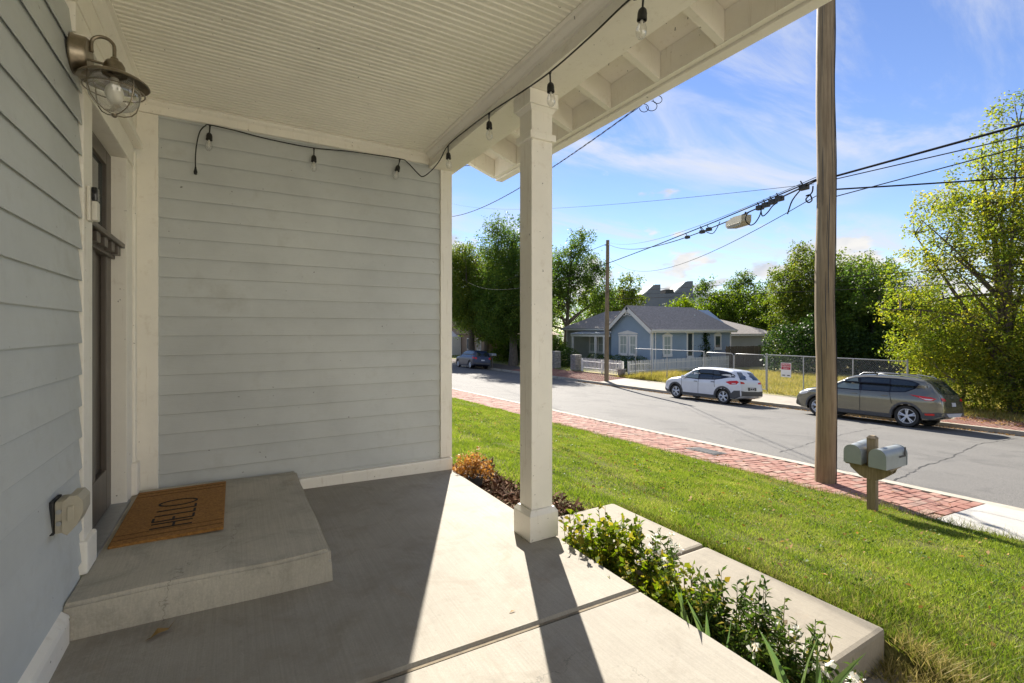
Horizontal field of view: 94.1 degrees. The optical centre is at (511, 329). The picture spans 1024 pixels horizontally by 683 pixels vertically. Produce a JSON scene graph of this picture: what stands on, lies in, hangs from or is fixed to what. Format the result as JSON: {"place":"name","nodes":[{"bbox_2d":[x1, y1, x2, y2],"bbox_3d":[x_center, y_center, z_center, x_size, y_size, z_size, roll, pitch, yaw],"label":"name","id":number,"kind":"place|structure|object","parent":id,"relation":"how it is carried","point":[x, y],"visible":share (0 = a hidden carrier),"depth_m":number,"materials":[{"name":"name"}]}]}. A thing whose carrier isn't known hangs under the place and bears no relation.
{"place":"outdoors","nodes":[
{"label":"outdoors","id":0,"kind":"place"},
{"bbox_2d":[49,469,780,682],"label":"porch floor","id":1,"kind":"structure","parent":0,"point":[438,576],"depth_m":1.89,"materials":[{"name":"concrete"}]},
{"bbox_2d":[147,622,173,639],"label":"dry leaf","id":2,"kind":"object","parent":1,"relation":"on","point":[158,630],"visible":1,"depth_m":1.78,"materials":[{"name":"plant"}]},
{"bbox_2d":[63,471,332,640],"bbox_3d":[-1.587,1.123,2.572,0.947,0.254,1.443,0,0,-30],"label":"doorstep","id":3,"kind":"object","parent":1,"relation":"on","point":[268,539],"visible":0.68,"depth_m":2.09,"materials":[{"name":"concrete"}]},
{"bbox_2d":[108,481,225,549],"bbox_3d":[-1.853,0.992,2.638,0.452,0.019,0.835,0,0,-30],"label":"doormat","id":4,"kind":"object","parent":3,"relation":"on","point":[159,515],"visible":1,"depth_m":2.54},
{"bbox_2d":[0,0,831,682],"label":"porch house","id":5,"kind":"structure","parent":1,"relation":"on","point":[244,306],"depth_m":2.77,"materials":[{"name":"paint"}]},
{"bbox_2d":[49,487,89,535],"bbox_3d":[-1.553,0.638,1.673,0.088,0.133,0.108,0,0,-30],"label":"outlet cover","id":6,"kind":"object","parent":5,"relation":"attached to","point":[67,512],"visible":1,"depth_m":1.64,"materials":[{"name":"grey plastic"}]},
{"bbox_2d":[86,186,99,222],"bbox_3d":[-1.760,-0.527,2.003,0.036,0.145,0.055,0,0,-30],"label":"doorbell","id":7,"kind":"object","parent":5,"relation":"attached to","point":[92,206],"visible":1,"depth_m":1.99,"materials":[{"name":"white plastic"}]},
{"bbox_2d":[66,32,150,117],"bbox_3d":[-1.583,-1.001,1.889,0.241,0.315,0.230,0,0,-30],"label":"wall lantern","id":8,"kind":"object","parent":5,"relation":"attached to","point":[113,80],"depth_m":1.87,"materials":[{"name":"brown metal"}]},
{"bbox_2d":[92,131,124,528],"bbox_3d":[-2.066,0.002,2.367,0.107,1.966,0.770,0,0,-30],"label":"door","id":9,"kind":"structure","parent":5,"relation":"in","point":[105,246],"depth_m":2.58,"materials":[{"name":"grey wood"}]},
{"bbox_2d":[193,0,646,178],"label":"string lights","id":10,"kind":"object","parent":5,"relation":"hanging from","point":[642,16],"visible":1,"depth_m":3.01,"materials":[{"name":"black plastic"}]},
{"bbox_2d":[452,105,641,216],"bbox_3d":[-1.677,-5.946,20.251,0.032,4.691,28.752,0,0,-17],"label":"service drop","id":11,"kind":"object","parent":5,"relation":"attached to","point":[568,156],"visible":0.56,"depth_m":9.91,"materials":[{"name":"black rubber"}]},
{"bbox_2d":[452,355,621,371],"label":"verge grass","id":12,"kind":"structure","parent":0,"point":[505,361],"depth_m":43.32,"materials":[{"name":"green plant"}]},
{"bbox_2d":[452,359,623,381],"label":"brick pavement by house","id":13,"kind":"structure","parent":0,"point":[597,377],"depth_m":36.18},
{"bbox_2d":[467,210,567,365],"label":"street tree","id":14,"kind":"object","parent":13,"relation":"on","point":[500,321],"visible":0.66,"depth_m":45.15,"materials":[{"name":"green plant"}]},
{"bbox_2d":[452,389,982,518],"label":"brick pavement","id":15,"kind":"structure","parent":0,"point":[915,500],"depth_m":7.47,"materials":[{"name":"red brick"}]},
{"bbox_2d":[685,447,727,454],"bbox_3d":[3.465,2.171,8.512,0.382,0.082,0.600,0,0,-30],"label":"meter lid","id":16,"kind":"object","parent":15,"relation":"on","point":[705,450],"visible":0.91,"depth_m":8.46,"materials":[{"name":"metal"}]},
{"bbox_2d":[814,0,837,483],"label":"utility pole","id":17,"kind":"object","parent":15,"relation":"on","point":[826,365],"visible":0.95,"depth_m":6.49,"materials":[{"name":"wood"}]},
{"bbox_2d":[465,179,816,289],"bbox_3d":[-2.294,-5.740,36.617,0.018,7.738,61.468,0,0,-12],"label":"overhead cable","id":18,"kind":"object","parent":17,"relation":"attached to","point":[692,230],"visible":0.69,"depth_m":9.01,"materials":[{"name":"black rubber"}]},
{"bbox_2d":[837,123,1023,176],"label":"overhead cable","id":19,"kind":"object","parent":17,"relation":"attached to","point":[954,143],"visible":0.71,"depth_m":5.63,"materials":[{"name":"black rubber"}]},
{"bbox_2d":[837,176,1023,189],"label":"overhead cable","id":20,"kind":"object","parent":17,"relation":"attached to","point":[931,183],"visible":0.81,"depth_m":6.44,"materials":[{"name":"black rubber"}]},
{"bbox_2d":[837,135,1023,178],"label":"overhead cable","id":21,"kind":"object","parent":17,"relation":"attached to","point":[934,156],"visible":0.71,"depth_m":5.62,"materials":[{"name":"black rubber"}]},
{"bbox_2d":[837,146,1023,195],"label":"overhead cable","id":22,"kind":"object","parent":17,"relation":"attached to","point":[933,170],"visible":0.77,"depth_m":5.72,"materials":[{"name":"black rubber"}]},
{"bbox_2d":[451,397,1023,682],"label":"lawn","id":23,"kind":"structure","parent":0,"point":[888,648],"depth_m":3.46,"materials":[{"name":"green plant"}]},
{"bbox_2d":[452,458,586,515],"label":"mulch","id":24,"kind":"object","parent":23,"relation":"on","point":[497,480],"visible":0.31,"depth_m":3.88,"materials":[{"name":"brown wood"}]},
{"bbox_2d":[452,446,494,487],"bbox_3d":[-0.339,1.184,4.079,0.396,0.372,0.409,0,0,-30],"label":"dried plant","id":25,"kind":"object","parent":24,"relation":"on","point":[475,475],"visible":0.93,"depth_m":4.03,"materials":[{"name":"orange plant"}]},
{"bbox_2d":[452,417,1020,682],"bbox_3d":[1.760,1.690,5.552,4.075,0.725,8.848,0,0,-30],"label":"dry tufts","id":26,"kind":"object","parent":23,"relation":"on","point":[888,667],"visible":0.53,"depth_m":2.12,"materials":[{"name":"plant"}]},
{"bbox_2d":[556,504,918,682],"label":"garden walk","id":27,"kind":"structure","parent":23,"relation":"on","point":[860,636],"depth_m":2.37,"materials":[{"name":"concrete"}]},
{"bbox_2d":[452,404,1023,646],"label":"fallen leaves","id":28,"kind":"object","parent":23,"relation":"on","point":[864,539],"visible":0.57,"depth_m":4.23,"materials":[{"name":"brown plant"}]},
{"bbox_2d":[844,435,907,512],"bbox_3d":[3.920,1.653,5.172,0.462,1.028,0.461,0,0,-30],"label":"mailbox stand","id":29,"kind":"object","parent":23,"relation":"on","point":[870,461],"visible":0.94,"depth_m":5.10,"materials":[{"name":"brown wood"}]},
{"bbox_2d":[452,364,1023,508],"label":"street","id":30,"kind":"structure","parent":0,"point":[985,470],"depth_m":12.92,"materials":[{"name":"grey asphalt"}]},
{"bbox_2d":[456,350,490,368],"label":"blue suv","id":31,"kind":"object","parent":30,"relation":"on","point":[471,358],"visible":1,"depth_m":43.90,"materials":[{"name":"paint"}]},
{"bbox_2d":[665,367,762,403],"bbox_3d":[9.451,2.561,22.716,2.095,1.611,4.303,5,-4,-30],"label":"white crossover","id":32,"kind":"object","parent":30,"relation":"on","point":[724,385],"visible":1,"depth_m":21.50,"materials":[{"name":"paint"}]},
{"bbox_2d":[700,370,712,378],"bbox_3d":[8.969,2.050,22.035,0.119,0.425,0.720,5,-4,-30],"label":"window glass","id":33,"kind":"structure","parent":32,"relation":"in","point":[704,374],"depth_m":22.03,"materials":[{"name":"grey glass"}]},
{"bbox_2d":[737,372,757,379],"bbox_3d":[10.417,2.055,21.130,1.320,0.320,0.291,5,-4,-30],"label":"rear window","id":34,"kind":"structure","parent":32,"relation":"in","point":[741,376],"depth_m":21.06,"materials":[{"name":"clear glass"}]},
{"bbox_2d":[452,388,1023,511],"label":"kerb","id":35,"kind":"structure","parent":30,"relation":"on","point":[927,490],"depth_m":7.86,"materials":[{"name":"concrete"}]},
{"bbox_2d":[452,363,1023,435],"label":"kerb","id":36,"kind":"structure","parent":30,"relation":"on","point":[988,429],"depth_m":20.57,"materials":[{"name":"concrete"}]},
{"bbox_2d":[576,381,1023,436],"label":"gutter leaves","id":37,"kind":"object","parent":30,"relation":"on","point":[810,411],"visible":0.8,"depth_m":19.55,"materials":[{"name":"brown plant"}]},
{"bbox_2d":[796,372,963,426],"bbox_3d":[12.832,2.357,16.988,2.153,1.730,4.527,5,-4,-30],"label":"grey suv","id":38,"kind":"object","parent":30,"relation":"on","point":[911,400],"visible":0.87,"depth_m":15.72,"materials":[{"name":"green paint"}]},
{"bbox_2d":[894,438,1013,479],"bbox_3d":[10.159,2.716,10.659,11.012,0.848,0.302,0,0,-37],"label":"road crack","id":39,"kind":"object","parent":30,"relation":"on","point":[940,460],"visible":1,"depth_m":9.06,"materials":[{"name":"asphalt"}]},
{"bbox_2d":[452,355,1023,421],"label":"vacant lot","id":40,"kind":"structure","parent":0,"point":[626,371],"depth_m":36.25,"materials":[{"name":"plant"}]},
{"bbox_2d":[452,239,505,349],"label":"street tree","id":41,"kind":"object","parent":40,"relation":"on","point":[464,268],"visible":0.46,"depth_m":50.20,"materials":[{"name":"green plant"}]},
{"bbox_2d":[452,317,519,350],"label":"street tree","id":42,"kind":"object","parent":40,"relation":"on","point":[486,347],"visible":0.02,"depth_m":57.78,"materials":[{"name":"green plant"}]},
{"bbox_2d":[487,337,509,360],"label":"verge shrub","id":43,"kind":"object","parent":40,"relation":"on","point":[500,351],"visible":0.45,"depth_m":51.73,"materials":[{"name":"green plant"}]},
{"bbox_2d":[452,321,559,357],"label":"house","id":44,"kind":"structure","parent":40,"relation":"on","point":[460,346],"depth_m":64.82,"materials":[{"name":"white paint"}]},
{"bbox_2d":[506,335,519,362],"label":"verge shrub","id":45,"kind":"object","parent":40,"relation":"on","point":[518,347],"visible":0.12,"depth_m":49.00,"materials":[{"name":"green plant"}]},
{"bbox_2d":[552,351,560,368],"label":"stone pillar","id":46,"kind":"structure","parent":40,"relation":"on","point":[556,359],"depth_m":41.06,"materials":[{"name":"grey stone"}]},
{"bbox_2d":[552,331,569,360],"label":"verge shrub","id":47,"kind":"object","parent":40,"relation":"on","point":[557,344],"visible":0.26,"depth_m":44.81,"materials":[{"name":"green plant"}]},
{"bbox_2d":[553,347,579,366],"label":"bush","id":48,"kind":"object","parent":40,"relation":"on","point":[567,353],"visible":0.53,"depth_m":42.88,"materials":[{"name":"green plant"}]},
{"bbox_2d":[570,354,581,370],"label":"stone pillar","id":49,"kind":"structure","parent":40,"relation":"on","point":[575,364],"depth_m":38.63,"materials":[{"name":"grey stone"}]},
{"bbox_2d":[552,225,622,356],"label":"yard tree","id":50,"kind":"object","parent":40,"relation":"on","point":[562,289],"visible":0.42,"depth_m":56.64,"materials":[{"name":"green plant"}]},
{"bbox_2d":[576,271,648,319],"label":"yard tree","id":51,"kind":"object","parent":40,"relation":"on","point":[622,293],"visible":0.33,"depth_m":65.53,"materials":[{"name":"green plant"}]},
{"bbox_2d":[584,353,649,370],"bbox_3d":[8.673,2.775,39.891,1.751,1.637,7.579,0,0,-30],"label":"long hedge","id":52,"kind":"object","parent":40,"relation":"on","point":[601,357],"visible":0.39,"depth_m":39.01,"materials":[{"name":"green plant"}]},
{"bbox_2d":[581,356,728,374],"bbox_3d":[12.160,2.768,38.988,12.392,1.245,5.314,0,0,-30],"label":"picket fence","id":53,"kind":"object","parent":40,"relation":"on","point":[641,363],"visible":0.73,"depth_m":36.39,"materials":[{"name":"white paint"}]},
{"bbox_2d":[560,305,771,369],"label":"blue house","id":54,"kind":"structure","parent":40,"relation":"on","point":[644,329],"depth_m":41.68,"materials":[{"name":"blue wood"}]},
{"bbox_2d":[589,334,593,352],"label":"window","id":55,"kind":"structure","parent":54,"relation":"in","point":[591,339],"depth_m":47.96,"materials":[{"name":"glass"}]},
{"bbox_2d":[597,337,602,353],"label":"window","id":56,"kind":"structure","parent":54,"relation":"in","point":[599,339],"depth_m":46.78,"materials":[{"name":"grey glass"}]},
{"bbox_2d":[618,334,627,355],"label":"window","id":57,"kind":"structure","parent":54,"relation":"in","point":[623,339],"depth_m":41.32,"materials":[{"name":"white glass"}]},
{"bbox_2d":[628,335,636,356],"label":"window","id":58,"kind":"structure","parent":54,"relation":"in","point":[632,338],"depth_m":40.39,"materials":[{"name":"white glass"}]},
{"bbox_2d":[662,333,672,356],"bbox_3d":[12.866,1.205,39.408,1.139,2.030,0.090,0,0,-30],"label":"window","id":59,"kind":"structure","parent":54,"relation":"in","point":[667,337],"depth_m":39.41,"materials":[{"name":"white paint"}]},
{"bbox_2d":[686,332,693,357],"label":"window","id":60,"kind":"structure","parent":54,"relation":"in","point":[689,337],"depth_m":40.79,"materials":[{"name":"white paint"}]},
{"bbox_2d":[695,332,712,366],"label":"wall vine","id":61,"kind":"object","parent":54,"relation":"attached to","point":[705,340],"depth_m":41.70,"materials":[{"name":"green plant"}]},
{"bbox_2d":[714,332,721,349],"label":"window","id":62,"kind":"structure","parent":54,"relation":"in","point":[717,336],"depth_m":42.66,"materials":[{"name":"white paint"}]},
{"bbox_2d":[659,292,697,308],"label":"yard tree","id":63,"kind":"object","parent":40,"relation":"on","point":[684,300],"visible":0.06,"depth_m":71.79,"materials":[{"name":"green plant"}]},
{"bbox_2d":[688,268,783,317],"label":"yard tree","id":64,"kind":"object","parent":40,"relation":"on","point":[706,287],"visible":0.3,"depth_m":58.90,"materials":[{"name":"green plant"}]},
{"bbox_2d":[692,282,801,344],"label":"yard tree","id":65,"kind":"object","parent":40,"relation":"on","point":[748,313],"visible":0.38,"depth_m":55.54,"materials":[{"name":"green plant"}]},
{"bbox_2d":[725,345,780,367],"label":"board fence","id":66,"kind":"object","parent":40,"relation":"on","point":[745,350],"visible":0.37,"depth_m":42.04,"materials":[{"name":"grey wood"}]},
{"bbox_2d":[635,348,908,392],"bbox_3d":[12.428,2.283,26.325,0.065,2.145,15.498,0,0,-30],"label":"chain link fence","id":67,"kind":"object","parent":40,"relation":"on","point":[853,367],"visible":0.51,"depth_m":23.37,"materials":[{"name":"grey metal"}]},
{"bbox_2d":[705,352,733,368],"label":"chain link gate","id":68,"kind":"structure","parent":67,"relation":"attached to","point":[721,358],"depth_m":27.30,"materials":[{"name":"grey metal"}]},
{"bbox_2d":[734,353,765,389],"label":"chain link gate","id":69,"kind":"structure","parent":67,"relation":"attached to","point":[750,363],"depth_m":25.54,"materials":[{"name":"grey metal"}]},
{"bbox_2d":[781,363,790,377],"bbox_3d":[13.759,2.009,23.933,0.011,0.720,0.520,0,0,-30],"label":"fence sign","id":70,"kind":"object","parent":67,"relation":"attached to","point":[785,369],"visible":1,"depth_m":23.91,"materials":[{"name":"white paint"}]},
{"bbox_2d":[552,288,1022,341],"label":"wood","id":71,"kind":"object","parent":40,"relation":"on","point":[578,318],"visible":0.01,"depth_m":98.15,"materials":[{"name":"green plant"}]},
{"bbox_2d":[765,319,814,365],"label":"tree","id":72,"kind":"object","parent":40,"relation":"on","point":[794,344],"visible":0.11,"depth_m":41.63,"materials":[{"name":"green plant"}]},
{"bbox_2d":[756,240,912,364],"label":"lot tree","id":73,"kind":"object","parent":40,"relation":"on","point":[802,304],"visible":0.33,"depth_m":40.77,"materials":[{"name":"green plant"}]},
{"bbox_2d":[805,251,959,371],"bbox_3d":[28.346,-1.168,36.610,10.456,9.860,8.433,0,0,33],"label":"lot tree","id":74,"kind":"object","parent":40,"relation":"on","point":[865,318],"visible":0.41,"depth_m":36.00,"materials":[{"name":"green plant"}]},
{"bbox_2d":[758,308,1022,377],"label":"undergrowth","id":75,"kind":"object","parent":40,"relation":"on","point":[810,350],"visible":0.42,"depth_m":35.30,"materials":[{"name":"green plant"}]},
{"bbox_2d":[867,88,1023,413],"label":"yellow tree","id":76,"kind":"object","parent":40,"relation":"on","point":[991,217],"visible":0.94,"depth_m":18.34,"materials":[{"name":"green plant"}]},
{"bbox_2d":[872,311,1023,414],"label":"yellow shrub","id":77,"kind":"object","parent":40,"relation":"on","point":[920,358],"visible":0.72,"depth_m":18.65,"materials":[{"name":"green plant"}]},
{"bbox_2d":[892,296,1023,372],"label":"lot tree","id":78,"kind":"object","parent":40,"relation":"on","point":[968,319],"visible":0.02,"depth_m":31.68,"materials":[{"name":"green plant"}]},
{"bbox_2d":[960,407,1023,426],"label":"leaf litter","id":79,"kind":"object","parent":40,"relation":"on","point":[999,420],"visible":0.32,"depth_m":16.58,"materials":[{"name":"brown plant"}]},
{"bbox_2d":[975,339,1023,414],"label":"green shrub","id":80,"kind":"object","parent":40,"relation":"on","point":[1005,375],"visible":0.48,"depth_m":17.59,"materials":[{"name":"green plant"}]},
{"bbox_2d":[985,159,1023,355],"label":"yellow tree","id":81,"kind":"object","parent":40,"relation":"on","point":[1017,307],"visible":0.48,"depth_m":17.54,"materials":[{"name":"green plant"}]},
{"bbox_2d":[452,0,1023,330],"label":"sky","id":82,"kind":"structure","parent":0,"point":[912,76],"materials":[{"name":"blue"}]},
{"bbox_2d":[601,378,1023,430],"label":"pavement","id":83,"kind":"structure","parent":0,"point":[764,398],"depth_m":21.73,"materials":[{"name":"grey concrete"}]},
{"bbox_2d":[604,240,608,380],"bbox_3d":[6.280,-1.229,31.558,0.348,9.453,0.325,0,0,4],"label":"utility pole","id":84,"kind":"object","parent":83,"relation":"on","point":[606,365],"visible":0.92,"depth_m":31.47,"materials":[{"name":"wood"}]},
{"bbox_2d":[607,196,815,270],"bbox_3d":[5.260,-3.364,19.084,0.011,3.183,25.106,0,0,5],"label":"overhead cable","id":85,"kind":"object","parent":84,"relation":"attached to","point":[737,239],"visible":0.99,"depth_m":8.86,"materials":[{"name":"black rubber"}]},
{"bbox_2d":[608,177,815,243],"bbox_3d":[5.260,-3.965,19.084,0.009,3.719,25.105,0,0,5],"label":"overhead cable","id":86,"kind":"object","parent":84,"relation":"attached to","point":[737,210],"visible":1,"depth_m":9.08,"materials":[{"name":"black rubber"}]},
{"bbox_2d":[608,180,816,248],"bbox_3d":[5.261,-3.890,19.084,0.024,3.684,25.107,0,0,5],"label":"overhead cable","id":87,"kind":"object","parent":84,"relation":"attached to","point":[726,221],"visible":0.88,"depth_m":10.12,"materials":[{"name":"black rubber"}]},
{"bbox_2d":[725,212,750,228],"bbox_3d":[4.434,-2.134,9.351,0.206,0.290,0.835,0,0,5],"label":"splice case","id":88,"kind":"object","parent":87,"relation":"hanging from","point":[736,222],"visible":0.95,"depth_m":9.14,"materials":[{"name":"beige plastic"}]},
{"bbox_2d":[799,181,809,190],"bbox_3d":[4.223,-2.098,6.891,0.080,0.145,0.120,0,0,-30],"label":"cable clamp","id":89,"kind":"object","parent":87,"relation":"attached to","point":[803,188],"visible":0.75,"depth_m":6.87,"materials":[{"name":"metal"}]},
{"bbox_2d":[467,184,811,208],"bbox_3d":[-0.868,-6.498,23.400,0.007,8.837,34.779,0,0,-17],"label":"overhead cable","id":90,"kind":"object","parent":89,"relation":"attached to","point":[678,198],"visible":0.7,"depth_m":9.39,"materials":[{"name":"black rubber"}]},
{"bbox_2d":[609,263,1023,291],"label":"overhead cable","id":91,"kind":"object","parent":84,"relation":"attached to","point":[839,277],"visible":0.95,"depth_m":18.75,"materials":[{"name":"black rubber"}]},
{"bbox_2d":[621,280,1023,298],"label":"overhead cable","id":92,"kind":"object","parent":84,"relation":"attached to","point":[844,289],"visible":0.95,"depth_m":18.70,"materials":[{"name":"black rubber"}]},
{"bbox_2d":[938,504,1023,541],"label":"driveway apron","id":93,"kind":"object","parent":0,"point":[1010,521],"visible":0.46,"depth_m":5.20,"materials":[{"name":"concrete"}]},
{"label":"bed soil","id":94,"kind":"structure","parent":0,"visible":0},
{"bbox_2d":[559,509,586,548],"bbox_3d":[0.356,1.246,2.765,0.174,0.410,0.130,0,0,9],"label":"rose shoot","id":95,"kind":"object","parent":94,"relation":"on","point":[571,511],"visible":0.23,"depth_m":2.78,"materials":[{"name":"green plant"}]},
{"bbox_2d":[563,501,648,580],"bbox_3d":[0.537,1.238,2.650,0.452,0.486,0.445,0,0,25],"label":"rose bush","id":96,"kind":"object","parent":94,"relation":"on","point":[606,545],"visible":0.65,"depth_m":2.60,"materials":[{"name":"green plant"}]},
{"bbox_2d":[607,548,684,613],"bbox_3d":[0.657,1.271,2.297,0.394,0.422,0.403,0,0,-30],"label":"rose bush","id":97,"kind":"object","parent":94,"relation":"on","point":[650,590],"visible":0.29,"depth_m":2.33,"materials":[{"name":"green plant"}]},
{"bbox_2d":[636,528,683,592],"bbox_3d":[0.771,1.252,2.489,0.246,0.458,0.305,0,0,11],"label":"snapdragon","id":98,"kind":"object","parent":94,"relation":"on","point":[657,552],"visible":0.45,"depth_m":2.47,"materials":[{"name":"green plant"}]},
{"bbox_2d":[651,560,733,626],"bbox_3d":[0.796,1.288,2.186,0.358,0.387,0.340,0,0,-30],"label":"rose bush","id":99,"kind":"object","parent":94,"relation":"on","point":[671,604],"visible":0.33,"depth_m":2.18,"materials":[{"name":"green plant"}]},
{"bbox_2d":[674,583,719,629],"bbox_3d":[0.784,1.269,2.010,0.185,0.382,0.064,0,0,1],"label":"iris","id":100,"kind":"object","parent":94,"relation":"on","point":[683,615],"visible":0.3,"depth_m":2.01,"materials":[{"name":"green plant"}]},
{"bbox_2d":[686,598,732,647],"bbox_3d":[0.782,1.271,1.892,0.176,0.378,0.070,0,0,32],"label":"iris","id":101,"kind":"object","parent":94,"relation":"on","point":[699,627],"visible":0.34,"depth_m":1.91,"materials":[{"name":"green plant"}]},
{"bbox_2d":[683,565,771,662],"bbox_3d":[0.922,1.270,2.059,0.331,0.422,0.361,0,0,-30],"label":"snapdragon","id":102,"kind":"object","parent":94,"relation":"on","point":[719,634],"visible":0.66,"depth_m":2.07,"materials":[{"name":"green plant"}]},
{"bbox_2d":[720,623,795,682],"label":"snapdragon","id":103,"kind":"object","parent":94,"relation":"on","point":[766,670],"visible":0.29,"depth_m":1.83,"materials":[{"name":"green plant"}]},
{"bbox_2d":[739,575,791,667],"bbox_3d":[1.050,1.254,1.982,0.194,0.473,0.172,0,0,7],"label":"snapdragon","id":104,"kind":"object","parent":94,"relation":"on","point":[763,605],"visible":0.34,"depth_m":1.98,"materials":[{"name":"green plant"}]},
{"bbox_2d":[741,606,842,682],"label":"snapdragon","id":105,"kind":"object","parent":94,"relation":"on","point":[828,667],"visible":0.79,"depth_m":1.79,"materials":[{"name":"green plant"}]},
{"bbox_2d":[758,628,864,682],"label":"iris","id":106,"kind":"object","parent":94,"relation":"on","point":[782,676],"visible":0.99,"depth_m":1.62,"materials":[{"name":"green plant"}]},
{"bbox_2d":[830,660,866,682],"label":"snapdragon","id":107,"kind":"object","parent":94,"relation":"on","point":[854,677],"visible":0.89,"depth_m":1.75,"materials":[{"name":"white plant"}]},
{"label":"ground","id":108,"kind":"structure","parent":0,"visible":0},
{"bbox_2d":[636,281,707,307],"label":"modern building","id":109,"kind":"structure","parent":108,"relation":"on","point":[672,292],"depth_m":125.00,"materials":[{"name":"metal"}]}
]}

